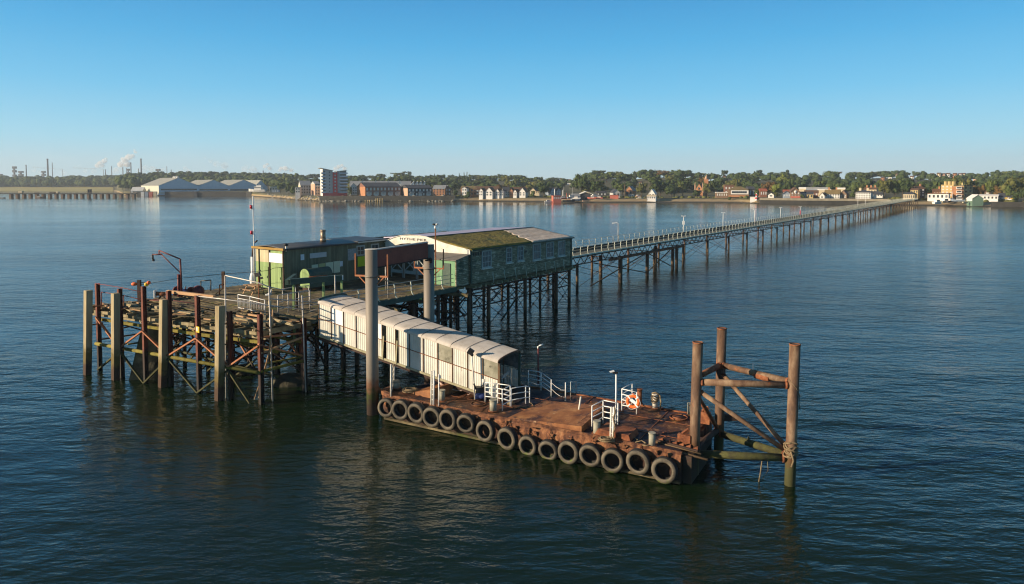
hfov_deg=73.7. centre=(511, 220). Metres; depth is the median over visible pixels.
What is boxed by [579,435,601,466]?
tyre
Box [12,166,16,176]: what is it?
refinery tower
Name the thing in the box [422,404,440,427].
tyre
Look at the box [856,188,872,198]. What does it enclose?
hotel
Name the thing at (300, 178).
tree
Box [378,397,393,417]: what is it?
tyre
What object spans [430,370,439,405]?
ladder posts
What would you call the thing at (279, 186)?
tree
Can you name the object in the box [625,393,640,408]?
lifebuoy
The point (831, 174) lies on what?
tree
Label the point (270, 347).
leaning pole
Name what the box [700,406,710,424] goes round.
guide chock
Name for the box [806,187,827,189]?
building
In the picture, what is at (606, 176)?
tree
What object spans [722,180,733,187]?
tree
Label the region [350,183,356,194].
house
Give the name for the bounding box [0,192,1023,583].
water
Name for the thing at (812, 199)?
promenade wall
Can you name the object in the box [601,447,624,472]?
tyre
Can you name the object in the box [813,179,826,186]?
tree
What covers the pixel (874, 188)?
house
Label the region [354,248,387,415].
guide pile
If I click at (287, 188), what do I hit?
tree
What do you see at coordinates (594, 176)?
tree
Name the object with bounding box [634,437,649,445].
rope coil
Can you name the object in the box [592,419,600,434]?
bollard
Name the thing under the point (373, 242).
timber shed
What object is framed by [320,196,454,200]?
sea wall
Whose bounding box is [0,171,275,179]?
wood
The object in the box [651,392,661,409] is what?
rope turns
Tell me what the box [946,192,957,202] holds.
boat
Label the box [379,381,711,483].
pontoon
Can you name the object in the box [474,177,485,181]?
tree
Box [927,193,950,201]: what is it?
building
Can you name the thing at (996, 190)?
tree
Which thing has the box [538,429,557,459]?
tyre
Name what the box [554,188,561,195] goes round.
house
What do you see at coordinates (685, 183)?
tree
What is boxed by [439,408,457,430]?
tyre
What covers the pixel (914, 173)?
tree
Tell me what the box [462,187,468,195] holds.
house
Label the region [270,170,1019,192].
hill wood
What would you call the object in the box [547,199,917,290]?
long pier
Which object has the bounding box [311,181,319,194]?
building
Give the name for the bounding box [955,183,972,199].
building
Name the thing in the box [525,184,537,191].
tree
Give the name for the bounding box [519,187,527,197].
house
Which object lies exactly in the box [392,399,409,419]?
tyre
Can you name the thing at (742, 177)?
tree
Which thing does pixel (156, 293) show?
pump set
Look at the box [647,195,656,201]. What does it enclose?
house
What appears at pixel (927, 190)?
tree
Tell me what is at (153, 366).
weedy footing
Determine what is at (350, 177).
tree
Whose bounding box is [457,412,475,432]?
tyre
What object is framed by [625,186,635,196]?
house
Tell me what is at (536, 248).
window
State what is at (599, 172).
tree
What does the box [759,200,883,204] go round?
timber revetment
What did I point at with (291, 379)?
weedy footing
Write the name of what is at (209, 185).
warehouse
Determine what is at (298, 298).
stair railing
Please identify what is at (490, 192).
house
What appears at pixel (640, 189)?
tree
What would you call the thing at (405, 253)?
red girder
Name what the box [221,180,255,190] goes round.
warehouse
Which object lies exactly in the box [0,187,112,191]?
marsh grass
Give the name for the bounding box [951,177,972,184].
tree
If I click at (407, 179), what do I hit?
tree
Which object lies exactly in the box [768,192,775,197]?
house
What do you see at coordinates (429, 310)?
guide pile
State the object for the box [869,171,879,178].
tree
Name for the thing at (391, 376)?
ladder posts
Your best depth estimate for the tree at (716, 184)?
640.27 m
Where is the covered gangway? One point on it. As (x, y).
(405, 341)
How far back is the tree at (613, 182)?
733.77 m
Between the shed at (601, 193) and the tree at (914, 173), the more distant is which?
the tree at (914, 173)
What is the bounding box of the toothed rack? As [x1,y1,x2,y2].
[656,437,707,460]
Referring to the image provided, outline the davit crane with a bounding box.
[151,250,182,296]
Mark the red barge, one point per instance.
(556, 198)
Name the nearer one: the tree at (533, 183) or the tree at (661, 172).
the tree at (533, 183)
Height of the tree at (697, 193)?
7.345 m
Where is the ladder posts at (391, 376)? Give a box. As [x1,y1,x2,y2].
[390,364,394,396]
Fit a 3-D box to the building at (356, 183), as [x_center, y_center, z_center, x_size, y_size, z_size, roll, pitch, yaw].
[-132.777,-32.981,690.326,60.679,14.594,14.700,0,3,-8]
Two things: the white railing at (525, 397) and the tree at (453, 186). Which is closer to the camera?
the white railing at (525, 397)
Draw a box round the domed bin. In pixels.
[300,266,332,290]
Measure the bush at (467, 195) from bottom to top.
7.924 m
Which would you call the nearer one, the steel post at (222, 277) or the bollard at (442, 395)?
the bollard at (442, 395)
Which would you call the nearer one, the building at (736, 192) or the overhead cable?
the overhead cable
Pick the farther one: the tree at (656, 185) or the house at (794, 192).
the tree at (656, 185)
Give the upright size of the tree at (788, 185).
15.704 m
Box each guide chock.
[677,428,690,444]
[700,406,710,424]
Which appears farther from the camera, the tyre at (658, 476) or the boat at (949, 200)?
the boat at (949, 200)
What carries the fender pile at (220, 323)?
in the water
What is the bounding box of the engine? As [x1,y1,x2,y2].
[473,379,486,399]
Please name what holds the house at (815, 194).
on the land
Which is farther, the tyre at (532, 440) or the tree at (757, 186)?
the tree at (757, 186)
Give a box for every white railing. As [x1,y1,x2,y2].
[485,382,510,410]
[511,386,529,406]
[528,370,551,396]
[591,400,618,429]
[621,383,636,413]
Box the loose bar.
[378,278,405,284]
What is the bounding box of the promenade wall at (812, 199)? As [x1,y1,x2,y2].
[760,198,889,201]
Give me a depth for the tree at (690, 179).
793.97 m
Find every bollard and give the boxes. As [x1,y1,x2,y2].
[439,389,446,401]
[488,398,498,411]
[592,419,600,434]
[637,388,642,403]
[647,431,656,446]
[651,394,657,408]
[687,402,690,414]
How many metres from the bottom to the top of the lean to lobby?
2.840 m
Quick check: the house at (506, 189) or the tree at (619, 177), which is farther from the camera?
the tree at (619, 177)
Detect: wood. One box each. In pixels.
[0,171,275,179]
[0,173,142,186]
[140,172,298,188]
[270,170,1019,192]
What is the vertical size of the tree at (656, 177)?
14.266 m
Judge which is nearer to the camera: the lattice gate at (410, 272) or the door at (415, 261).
the lattice gate at (410, 272)
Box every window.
[356,245,364,255]
[371,243,378,248]
[481,250,491,268]
[504,353,517,367]
[506,247,511,262]
[517,245,523,261]
[532,243,540,260]
[546,241,553,257]
[558,240,564,255]
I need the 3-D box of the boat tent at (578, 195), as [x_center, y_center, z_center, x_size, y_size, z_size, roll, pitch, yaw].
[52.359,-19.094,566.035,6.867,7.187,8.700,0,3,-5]
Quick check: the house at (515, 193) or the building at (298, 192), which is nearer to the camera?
the house at (515, 193)
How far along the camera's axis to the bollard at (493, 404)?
37.97 m
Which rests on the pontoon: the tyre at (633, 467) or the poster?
the tyre at (633, 467)
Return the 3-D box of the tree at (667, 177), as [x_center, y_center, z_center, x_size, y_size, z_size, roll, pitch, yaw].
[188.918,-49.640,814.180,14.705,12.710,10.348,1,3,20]
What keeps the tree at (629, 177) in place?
on the land
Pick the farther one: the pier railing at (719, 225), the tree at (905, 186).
the tree at (905, 186)
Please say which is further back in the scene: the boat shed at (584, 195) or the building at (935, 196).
the boat shed at (584, 195)
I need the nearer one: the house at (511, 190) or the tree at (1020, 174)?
the house at (511, 190)
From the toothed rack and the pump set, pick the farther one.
the pump set
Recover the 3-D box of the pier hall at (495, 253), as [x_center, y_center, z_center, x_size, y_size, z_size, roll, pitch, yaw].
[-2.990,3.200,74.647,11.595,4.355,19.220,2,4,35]
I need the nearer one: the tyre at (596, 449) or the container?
the tyre at (596, 449)
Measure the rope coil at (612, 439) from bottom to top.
0.206 m
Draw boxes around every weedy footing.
[149,360,167,379]
[227,364,257,374]
[273,372,310,387]
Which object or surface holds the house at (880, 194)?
on the land
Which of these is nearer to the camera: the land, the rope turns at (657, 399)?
the rope turns at (657, 399)
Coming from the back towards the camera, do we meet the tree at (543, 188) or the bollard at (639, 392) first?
the tree at (543, 188)
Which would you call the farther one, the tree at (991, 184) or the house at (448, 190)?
the house at (448, 190)
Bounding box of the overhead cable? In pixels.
[153,267,283,282]
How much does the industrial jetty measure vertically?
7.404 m
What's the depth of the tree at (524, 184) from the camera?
850.79 m
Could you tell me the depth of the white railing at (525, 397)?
39.17 m
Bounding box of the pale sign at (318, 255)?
[310,252,326,257]
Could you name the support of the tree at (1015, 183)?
on the land
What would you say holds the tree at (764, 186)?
on the land
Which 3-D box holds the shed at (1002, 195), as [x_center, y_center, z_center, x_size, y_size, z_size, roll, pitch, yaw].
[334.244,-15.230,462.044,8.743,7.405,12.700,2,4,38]
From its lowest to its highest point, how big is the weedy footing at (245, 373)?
1.620 m
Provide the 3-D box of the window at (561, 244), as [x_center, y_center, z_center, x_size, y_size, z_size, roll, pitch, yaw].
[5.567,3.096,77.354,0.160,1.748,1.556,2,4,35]
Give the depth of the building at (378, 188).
610.60 m
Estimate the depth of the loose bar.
56.45 m
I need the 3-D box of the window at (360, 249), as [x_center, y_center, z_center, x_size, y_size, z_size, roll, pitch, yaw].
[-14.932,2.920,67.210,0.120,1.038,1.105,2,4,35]
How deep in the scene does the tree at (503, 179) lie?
1018.43 m
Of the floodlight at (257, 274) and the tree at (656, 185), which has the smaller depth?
the floodlight at (257, 274)
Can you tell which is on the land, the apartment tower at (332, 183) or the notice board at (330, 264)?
the apartment tower at (332, 183)
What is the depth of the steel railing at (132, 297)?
49.31 m
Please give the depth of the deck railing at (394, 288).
56.35 m
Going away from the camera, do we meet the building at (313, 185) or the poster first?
the poster
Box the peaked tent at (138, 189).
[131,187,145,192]
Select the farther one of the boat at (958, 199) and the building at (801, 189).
the building at (801, 189)
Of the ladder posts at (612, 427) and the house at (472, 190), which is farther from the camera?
the house at (472, 190)
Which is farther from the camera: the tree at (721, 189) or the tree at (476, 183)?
the tree at (476, 183)
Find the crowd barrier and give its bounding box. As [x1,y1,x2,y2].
[238,294,264,312]
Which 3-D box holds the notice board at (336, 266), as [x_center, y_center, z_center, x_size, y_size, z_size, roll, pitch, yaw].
[-16.634,4.365,64.791,0.050,1.082,0.752,2,4,35]
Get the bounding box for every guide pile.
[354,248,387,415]
[414,244,443,383]
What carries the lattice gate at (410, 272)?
on the pier platform
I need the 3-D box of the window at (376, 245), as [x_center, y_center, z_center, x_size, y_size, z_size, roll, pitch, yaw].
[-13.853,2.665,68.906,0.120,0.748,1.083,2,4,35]
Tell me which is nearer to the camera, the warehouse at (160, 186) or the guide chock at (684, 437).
the guide chock at (684, 437)
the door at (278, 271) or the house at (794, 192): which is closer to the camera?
the door at (278, 271)
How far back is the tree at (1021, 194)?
445.36 m
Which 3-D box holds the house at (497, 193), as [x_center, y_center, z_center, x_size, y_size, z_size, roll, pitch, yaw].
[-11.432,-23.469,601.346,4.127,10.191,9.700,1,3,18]
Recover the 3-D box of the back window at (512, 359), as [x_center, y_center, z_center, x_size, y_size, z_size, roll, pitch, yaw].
[-0.062,8.541,42.271,0.995,1.106,0.020,2,3,27]
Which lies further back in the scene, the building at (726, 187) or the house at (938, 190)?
the building at (726, 187)
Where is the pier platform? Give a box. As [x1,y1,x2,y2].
[93,265,575,404]
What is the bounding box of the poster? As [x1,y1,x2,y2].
[348,248,355,260]
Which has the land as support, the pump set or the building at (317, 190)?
the building at (317, 190)
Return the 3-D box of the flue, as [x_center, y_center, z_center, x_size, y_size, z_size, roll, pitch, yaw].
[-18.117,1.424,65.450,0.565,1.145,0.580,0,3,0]
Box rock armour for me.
[267,193,455,200]
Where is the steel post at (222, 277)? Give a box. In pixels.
[221,271,224,288]
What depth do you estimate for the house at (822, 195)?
504.99 m
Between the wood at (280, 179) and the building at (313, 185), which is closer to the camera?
the building at (313, 185)
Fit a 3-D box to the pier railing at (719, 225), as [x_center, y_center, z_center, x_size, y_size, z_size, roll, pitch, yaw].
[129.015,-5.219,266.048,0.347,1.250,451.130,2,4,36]
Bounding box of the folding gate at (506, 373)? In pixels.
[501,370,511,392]
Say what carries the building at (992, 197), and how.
on the land
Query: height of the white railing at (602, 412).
1.287 m
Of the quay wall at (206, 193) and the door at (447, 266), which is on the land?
the quay wall at (206, 193)
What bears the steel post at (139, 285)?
on the pier platform
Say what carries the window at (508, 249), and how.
in the pier hall at (495, 253)
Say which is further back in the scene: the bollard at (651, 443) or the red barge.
the red barge
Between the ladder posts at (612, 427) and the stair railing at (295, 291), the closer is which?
the ladder posts at (612, 427)
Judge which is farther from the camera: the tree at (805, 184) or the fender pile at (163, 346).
the tree at (805, 184)
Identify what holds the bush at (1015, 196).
on the land
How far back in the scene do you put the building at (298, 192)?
639.96 m
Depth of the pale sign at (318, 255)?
62.96 m
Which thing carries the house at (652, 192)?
on the land
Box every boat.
[249,185,266,191]
[932,200,941,203]
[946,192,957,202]
[951,198,964,200]
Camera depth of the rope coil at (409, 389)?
41.41 m
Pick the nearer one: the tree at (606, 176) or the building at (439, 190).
the building at (439, 190)
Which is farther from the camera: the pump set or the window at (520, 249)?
the window at (520, 249)
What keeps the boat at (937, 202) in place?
on the water
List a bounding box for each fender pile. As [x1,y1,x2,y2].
[83,290,102,375]
[111,293,129,380]
[158,299,177,387]
[214,305,233,400]
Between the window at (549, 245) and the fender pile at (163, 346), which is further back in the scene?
the window at (549, 245)
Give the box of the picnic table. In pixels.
[241,283,266,294]
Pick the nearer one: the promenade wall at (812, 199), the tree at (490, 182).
the promenade wall at (812, 199)
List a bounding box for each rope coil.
[402,387,418,392]
[600,436,614,442]
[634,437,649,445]
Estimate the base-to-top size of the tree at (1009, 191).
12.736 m
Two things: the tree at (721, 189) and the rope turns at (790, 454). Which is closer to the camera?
the rope turns at (790, 454)
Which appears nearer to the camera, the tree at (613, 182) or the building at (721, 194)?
the building at (721, 194)
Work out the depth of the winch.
56.76 m
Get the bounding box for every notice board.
[325,262,332,272]
[333,261,339,272]
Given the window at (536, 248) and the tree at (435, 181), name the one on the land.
the tree at (435, 181)
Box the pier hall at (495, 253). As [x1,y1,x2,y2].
[384,227,574,283]
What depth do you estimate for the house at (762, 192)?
544.32 m
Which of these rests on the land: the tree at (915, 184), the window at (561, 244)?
the tree at (915, 184)
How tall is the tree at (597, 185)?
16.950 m
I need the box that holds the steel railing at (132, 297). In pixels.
[95,283,193,307]
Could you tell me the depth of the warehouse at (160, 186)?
896.69 m
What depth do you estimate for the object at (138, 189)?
903.46 m
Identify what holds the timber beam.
on the pier platform
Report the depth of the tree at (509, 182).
823.71 m
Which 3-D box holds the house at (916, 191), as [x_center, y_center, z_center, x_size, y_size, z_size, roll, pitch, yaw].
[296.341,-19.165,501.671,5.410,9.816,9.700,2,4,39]
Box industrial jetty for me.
[0,193,137,197]
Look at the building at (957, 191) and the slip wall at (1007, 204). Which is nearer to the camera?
the slip wall at (1007, 204)
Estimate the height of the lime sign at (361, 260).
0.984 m
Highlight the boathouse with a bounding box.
[966,194,983,205]
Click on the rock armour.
(310, 197)
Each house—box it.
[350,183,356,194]
[446,185,450,195]
[460,186,476,196]
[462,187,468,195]
[475,186,498,196]
[479,188,485,199]
[485,187,495,198]
[495,188,501,198]
[499,190,504,197]
[502,187,509,196]
[509,188,513,196]
[513,189,518,197]
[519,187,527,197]
[545,187,553,195]
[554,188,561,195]
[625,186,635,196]
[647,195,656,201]
[648,189,656,194]
[758,189,767,196]
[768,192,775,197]
[782,191,789,197]
[788,187,799,197]
[804,190,818,197]
[806,192,813,197]
[819,192,826,197]
[824,187,840,197]
[840,190,848,197]
[864,185,877,190]
[871,191,883,197]
[910,184,925,197]
[910,188,920,198]
[932,186,940,192]
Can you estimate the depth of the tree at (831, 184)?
615.51 m
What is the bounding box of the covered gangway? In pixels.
[318,293,532,403]
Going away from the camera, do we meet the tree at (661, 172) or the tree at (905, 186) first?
the tree at (905, 186)
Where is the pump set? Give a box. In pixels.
[153,290,166,299]
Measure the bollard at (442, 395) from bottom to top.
0.632 m
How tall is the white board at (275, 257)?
0.840 m
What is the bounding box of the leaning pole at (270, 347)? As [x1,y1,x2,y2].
[254,310,273,399]
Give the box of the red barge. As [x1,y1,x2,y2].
[551,195,560,202]
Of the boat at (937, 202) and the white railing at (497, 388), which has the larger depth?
the boat at (937, 202)
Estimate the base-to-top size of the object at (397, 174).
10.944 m
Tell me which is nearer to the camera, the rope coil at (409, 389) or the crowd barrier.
the rope coil at (409, 389)
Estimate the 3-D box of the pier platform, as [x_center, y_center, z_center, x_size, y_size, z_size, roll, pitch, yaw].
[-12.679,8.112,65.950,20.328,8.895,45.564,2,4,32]
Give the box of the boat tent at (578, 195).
[571,194,579,200]
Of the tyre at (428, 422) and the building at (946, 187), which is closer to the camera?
the tyre at (428, 422)
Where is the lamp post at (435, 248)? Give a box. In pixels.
[432,223,437,284]
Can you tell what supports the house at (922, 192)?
on the land
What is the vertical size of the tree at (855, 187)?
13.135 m
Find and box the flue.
[320,230,325,241]
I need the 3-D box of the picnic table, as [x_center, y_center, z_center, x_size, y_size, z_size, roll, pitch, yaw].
[-21.982,5.818,58.083,1.600,0.784,1.700,2,4,35]
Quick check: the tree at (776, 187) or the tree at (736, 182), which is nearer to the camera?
the tree at (776, 187)
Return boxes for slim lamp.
[609,370,617,422]
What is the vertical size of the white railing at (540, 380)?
1.139 m
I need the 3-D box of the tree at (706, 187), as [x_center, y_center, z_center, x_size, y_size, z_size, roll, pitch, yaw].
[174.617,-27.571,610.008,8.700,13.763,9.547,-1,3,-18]
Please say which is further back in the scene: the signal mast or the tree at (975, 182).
the tree at (975, 182)
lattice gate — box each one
[391,263,403,277]
[404,261,416,278]
[417,260,423,278]
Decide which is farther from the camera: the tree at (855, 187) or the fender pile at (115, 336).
the tree at (855, 187)
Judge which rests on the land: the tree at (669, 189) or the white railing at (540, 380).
the tree at (669, 189)
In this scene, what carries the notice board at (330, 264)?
attached to the timber shed at (276, 276)
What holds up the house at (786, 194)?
on the land
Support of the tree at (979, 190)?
on the land
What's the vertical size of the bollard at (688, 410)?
0.656 m
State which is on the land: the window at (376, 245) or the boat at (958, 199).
the boat at (958, 199)
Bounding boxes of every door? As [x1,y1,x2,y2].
[262,266,268,287]
[275,267,281,288]
[413,261,419,271]
[443,263,450,285]
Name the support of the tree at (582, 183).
on the land
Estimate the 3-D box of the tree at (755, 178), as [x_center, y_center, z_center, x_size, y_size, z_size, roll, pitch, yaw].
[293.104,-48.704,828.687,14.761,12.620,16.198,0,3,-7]
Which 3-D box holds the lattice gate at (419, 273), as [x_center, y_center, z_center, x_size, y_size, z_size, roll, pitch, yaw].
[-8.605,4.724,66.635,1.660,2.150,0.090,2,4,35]
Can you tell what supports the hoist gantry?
on the pier platform
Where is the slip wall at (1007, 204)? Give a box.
[991,202,1023,206]
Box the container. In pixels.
[610,195,617,198]
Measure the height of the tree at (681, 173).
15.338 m
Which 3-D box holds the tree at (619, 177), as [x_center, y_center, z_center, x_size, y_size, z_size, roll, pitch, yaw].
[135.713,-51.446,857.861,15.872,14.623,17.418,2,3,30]
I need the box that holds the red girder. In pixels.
[376,241,431,267]
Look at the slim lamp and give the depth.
36.02 m
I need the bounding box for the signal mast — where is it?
[250,196,255,283]
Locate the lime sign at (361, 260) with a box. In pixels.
[357,256,364,266]
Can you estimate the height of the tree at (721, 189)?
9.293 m
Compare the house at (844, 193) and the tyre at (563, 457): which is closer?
the tyre at (563, 457)
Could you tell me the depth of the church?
623.79 m
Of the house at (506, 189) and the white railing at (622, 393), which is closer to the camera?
the white railing at (622, 393)
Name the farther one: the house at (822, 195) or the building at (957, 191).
the house at (822, 195)
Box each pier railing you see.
[572,197,908,246]
[572,198,917,256]
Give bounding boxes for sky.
[0,0,1023,180]
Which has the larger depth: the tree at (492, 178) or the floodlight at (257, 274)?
the tree at (492, 178)
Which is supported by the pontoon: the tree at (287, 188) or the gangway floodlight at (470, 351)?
the gangway floodlight at (470, 351)
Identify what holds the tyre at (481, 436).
hanging from the pontoon
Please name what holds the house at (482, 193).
on the land
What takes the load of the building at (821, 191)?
on the land
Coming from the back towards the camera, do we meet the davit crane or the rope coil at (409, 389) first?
the davit crane
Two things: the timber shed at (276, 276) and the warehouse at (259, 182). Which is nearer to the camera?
the timber shed at (276, 276)
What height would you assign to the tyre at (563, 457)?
1.465 m
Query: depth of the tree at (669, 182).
701.36 m
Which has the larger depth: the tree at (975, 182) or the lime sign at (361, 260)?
the tree at (975, 182)
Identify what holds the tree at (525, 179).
on the land
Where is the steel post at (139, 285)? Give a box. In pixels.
[137,280,141,301]
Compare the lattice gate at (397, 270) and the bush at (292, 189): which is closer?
the lattice gate at (397, 270)
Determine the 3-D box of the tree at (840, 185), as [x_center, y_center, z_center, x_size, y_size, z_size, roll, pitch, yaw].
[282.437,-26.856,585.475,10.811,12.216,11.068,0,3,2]
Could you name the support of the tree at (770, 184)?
on the land
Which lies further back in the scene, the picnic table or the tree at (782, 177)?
the tree at (782, 177)
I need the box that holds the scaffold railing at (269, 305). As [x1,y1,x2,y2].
[196,275,317,400]
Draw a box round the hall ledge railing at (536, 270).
[493,259,572,282]
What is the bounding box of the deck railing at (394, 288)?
[309,274,453,310]
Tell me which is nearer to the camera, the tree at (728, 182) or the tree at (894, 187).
the tree at (894, 187)
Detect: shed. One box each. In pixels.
[251,239,364,289]
[326,231,446,279]
[579,191,591,199]
[594,191,606,196]
[609,189,620,197]
[998,193,1012,199]
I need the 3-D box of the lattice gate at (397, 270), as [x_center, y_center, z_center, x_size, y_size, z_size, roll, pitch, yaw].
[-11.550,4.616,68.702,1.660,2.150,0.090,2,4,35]
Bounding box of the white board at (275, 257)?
[269,253,281,262]
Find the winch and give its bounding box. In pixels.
[173,285,204,296]
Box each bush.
[290,186,294,194]
[464,191,470,198]
[1011,191,1019,199]
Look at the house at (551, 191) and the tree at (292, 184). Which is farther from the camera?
the tree at (292, 184)
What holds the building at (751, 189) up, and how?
on the land
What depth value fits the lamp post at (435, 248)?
62.80 m
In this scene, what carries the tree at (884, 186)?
on the land
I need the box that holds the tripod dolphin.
[690,327,800,486]
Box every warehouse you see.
[141,176,197,194]
[191,180,228,190]
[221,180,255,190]
[246,180,267,189]
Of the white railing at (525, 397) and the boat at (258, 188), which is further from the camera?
the boat at (258, 188)
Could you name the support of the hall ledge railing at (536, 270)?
on the pier platform
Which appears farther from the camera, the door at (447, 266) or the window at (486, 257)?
the window at (486, 257)
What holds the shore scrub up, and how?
on the land
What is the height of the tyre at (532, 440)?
1.459 m
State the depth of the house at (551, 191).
600.82 m
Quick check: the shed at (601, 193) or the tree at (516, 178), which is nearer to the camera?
the shed at (601, 193)
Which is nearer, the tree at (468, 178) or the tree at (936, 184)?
the tree at (936, 184)
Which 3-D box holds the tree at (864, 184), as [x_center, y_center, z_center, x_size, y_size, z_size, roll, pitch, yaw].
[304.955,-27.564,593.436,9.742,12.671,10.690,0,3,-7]
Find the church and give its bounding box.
[694,175,707,195]
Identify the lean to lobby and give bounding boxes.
[434,252,469,286]
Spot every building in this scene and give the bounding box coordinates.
[295,187,301,199]
[298,181,310,194]
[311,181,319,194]
[315,186,320,195]
[349,181,410,186]
[357,182,400,195]
[401,185,431,195]
[432,185,446,195]
[715,192,727,197]
[723,185,733,191]
[727,186,748,198]
[745,186,754,196]
[799,187,805,191]
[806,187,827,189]
[817,189,830,196]
[903,192,916,200]
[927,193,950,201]
[941,181,955,197]
[951,186,963,198]
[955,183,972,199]
[979,194,998,201]
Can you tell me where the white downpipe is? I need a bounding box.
[250,240,257,283]
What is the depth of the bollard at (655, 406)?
38.48 m
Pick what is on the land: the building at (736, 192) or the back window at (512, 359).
the building at (736, 192)
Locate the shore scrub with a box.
[456,195,1023,201]
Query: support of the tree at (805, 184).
on the land
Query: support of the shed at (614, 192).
on the land
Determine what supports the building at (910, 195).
on the land
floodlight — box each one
[254,270,262,306]
[467,348,475,399]
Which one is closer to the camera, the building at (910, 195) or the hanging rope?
the hanging rope
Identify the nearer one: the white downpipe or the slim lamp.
the slim lamp
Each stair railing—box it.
[277,290,310,313]
[282,285,308,303]
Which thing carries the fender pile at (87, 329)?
in the water
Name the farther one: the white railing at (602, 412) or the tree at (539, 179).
the tree at (539, 179)
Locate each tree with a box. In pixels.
[277,182,283,192]
[285,184,290,191]
[286,182,297,186]
[297,176,308,180]
[346,175,356,180]
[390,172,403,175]
[401,177,414,181]
[430,178,443,184]
[448,183,458,192]
[461,176,474,181]
[471,181,481,185]
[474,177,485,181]
[485,177,497,180]
[485,180,497,185]
[498,175,509,181]
[504,179,519,185]
[512,176,521,180]
[519,181,527,186]
[520,177,530,181]
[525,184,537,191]
[527,180,544,184]
[534,177,544,181]
[537,182,551,192]
[573,173,591,191]
[590,173,598,179]
[590,179,604,190]
[592,170,605,173]
[595,185,609,190]
[598,172,613,182]
[611,179,621,188]
[613,175,627,183]
[613,182,627,194]
[622,173,634,181]
[636,183,647,195]
[646,174,661,181]
[649,178,662,195]
[655,182,668,195]
[656,170,669,177]
[665,174,674,180]
[665,185,675,197]
[666,179,677,185]
[667,184,683,196]
[676,171,685,176]
[677,180,688,195]
[684,177,697,182]
[692,190,701,196]
[702,182,713,195]
[710,179,721,191]
[714,187,723,191]
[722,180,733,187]
[733,178,742,186]
[737,174,747,181]
[746,176,759,182]
[754,183,769,192]
[760,183,768,188]
[763,181,777,191]
[770,184,781,192]
[775,174,787,180]
[782,179,794,189]
[801,181,808,186]
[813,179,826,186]
[826,181,836,189]
[828,171,836,176]
[834,182,846,189]
[850,182,859,192]
[857,172,870,178]
[859,182,868,188]
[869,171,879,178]
[878,179,892,197]
[889,178,902,195]
[896,178,911,197]
[912,171,924,175]
[912,181,925,186]
[925,187,933,194]
[932,180,943,188]
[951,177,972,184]
[970,180,978,187]
[973,185,985,193]
[986,179,1001,193]
[993,185,1002,193]
[998,176,1023,192]
[1004,184,1014,195]
[1012,170,1023,177]
[1018,189,1023,198]
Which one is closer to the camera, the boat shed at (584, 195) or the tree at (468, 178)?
the boat shed at (584, 195)
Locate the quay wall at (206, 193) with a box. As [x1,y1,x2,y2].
[123,191,250,195]
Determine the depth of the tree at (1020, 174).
844.84 m
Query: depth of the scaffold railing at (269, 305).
44.70 m
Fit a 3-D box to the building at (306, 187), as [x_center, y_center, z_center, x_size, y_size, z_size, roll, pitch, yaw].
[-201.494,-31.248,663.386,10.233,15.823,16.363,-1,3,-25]
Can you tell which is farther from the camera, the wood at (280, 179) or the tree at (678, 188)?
the wood at (280, 179)
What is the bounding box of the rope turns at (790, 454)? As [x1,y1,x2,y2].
[783,441,798,466]
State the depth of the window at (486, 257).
65.89 m
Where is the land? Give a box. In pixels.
[0,177,1023,207]
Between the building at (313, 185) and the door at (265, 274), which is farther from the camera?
the building at (313, 185)
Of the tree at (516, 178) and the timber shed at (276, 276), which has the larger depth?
the tree at (516, 178)
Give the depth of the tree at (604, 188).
656.50 m
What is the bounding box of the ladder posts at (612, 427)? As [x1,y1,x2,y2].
[610,407,615,436]
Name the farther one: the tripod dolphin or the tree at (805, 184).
the tree at (805, 184)
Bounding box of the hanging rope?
[758,461,768,481]
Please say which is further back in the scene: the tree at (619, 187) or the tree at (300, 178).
the tree at (300, 178)
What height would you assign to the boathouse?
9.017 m
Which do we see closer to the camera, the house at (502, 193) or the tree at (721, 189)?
the house at (502, 193)
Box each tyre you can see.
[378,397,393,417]
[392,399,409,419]
[408,401,425,423]
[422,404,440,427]
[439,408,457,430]
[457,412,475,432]
[476,418,495,441]
[497,419,517,449]
[519,428,537,455]
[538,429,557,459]
[558,437,579,463]
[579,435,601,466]
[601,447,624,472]
[626,445,651,474]
[651,450,677,483]
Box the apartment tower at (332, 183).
[318,168,347,195]
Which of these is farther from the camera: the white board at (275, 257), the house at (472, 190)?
the house at (472, 190)
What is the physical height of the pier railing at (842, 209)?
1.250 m
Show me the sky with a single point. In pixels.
(565, 89)
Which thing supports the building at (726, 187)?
on the land
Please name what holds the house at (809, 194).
on the land
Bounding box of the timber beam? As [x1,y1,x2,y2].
[167,290,215,297]
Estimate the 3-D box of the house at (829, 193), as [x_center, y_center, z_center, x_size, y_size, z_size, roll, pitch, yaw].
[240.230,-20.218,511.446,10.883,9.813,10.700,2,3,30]
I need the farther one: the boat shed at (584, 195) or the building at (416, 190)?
the building at (416, 190)
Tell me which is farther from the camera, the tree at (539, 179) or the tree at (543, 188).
the tree at (539, 179)
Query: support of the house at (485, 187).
on the land
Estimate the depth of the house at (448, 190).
617.98 m
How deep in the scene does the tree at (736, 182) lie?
633.63 m
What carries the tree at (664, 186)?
on the land
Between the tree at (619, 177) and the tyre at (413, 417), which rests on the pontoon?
the tyre at (413, 417)
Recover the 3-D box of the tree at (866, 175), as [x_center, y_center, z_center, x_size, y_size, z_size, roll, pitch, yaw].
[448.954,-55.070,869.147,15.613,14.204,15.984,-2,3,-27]
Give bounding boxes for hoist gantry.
[285,274,343,345]

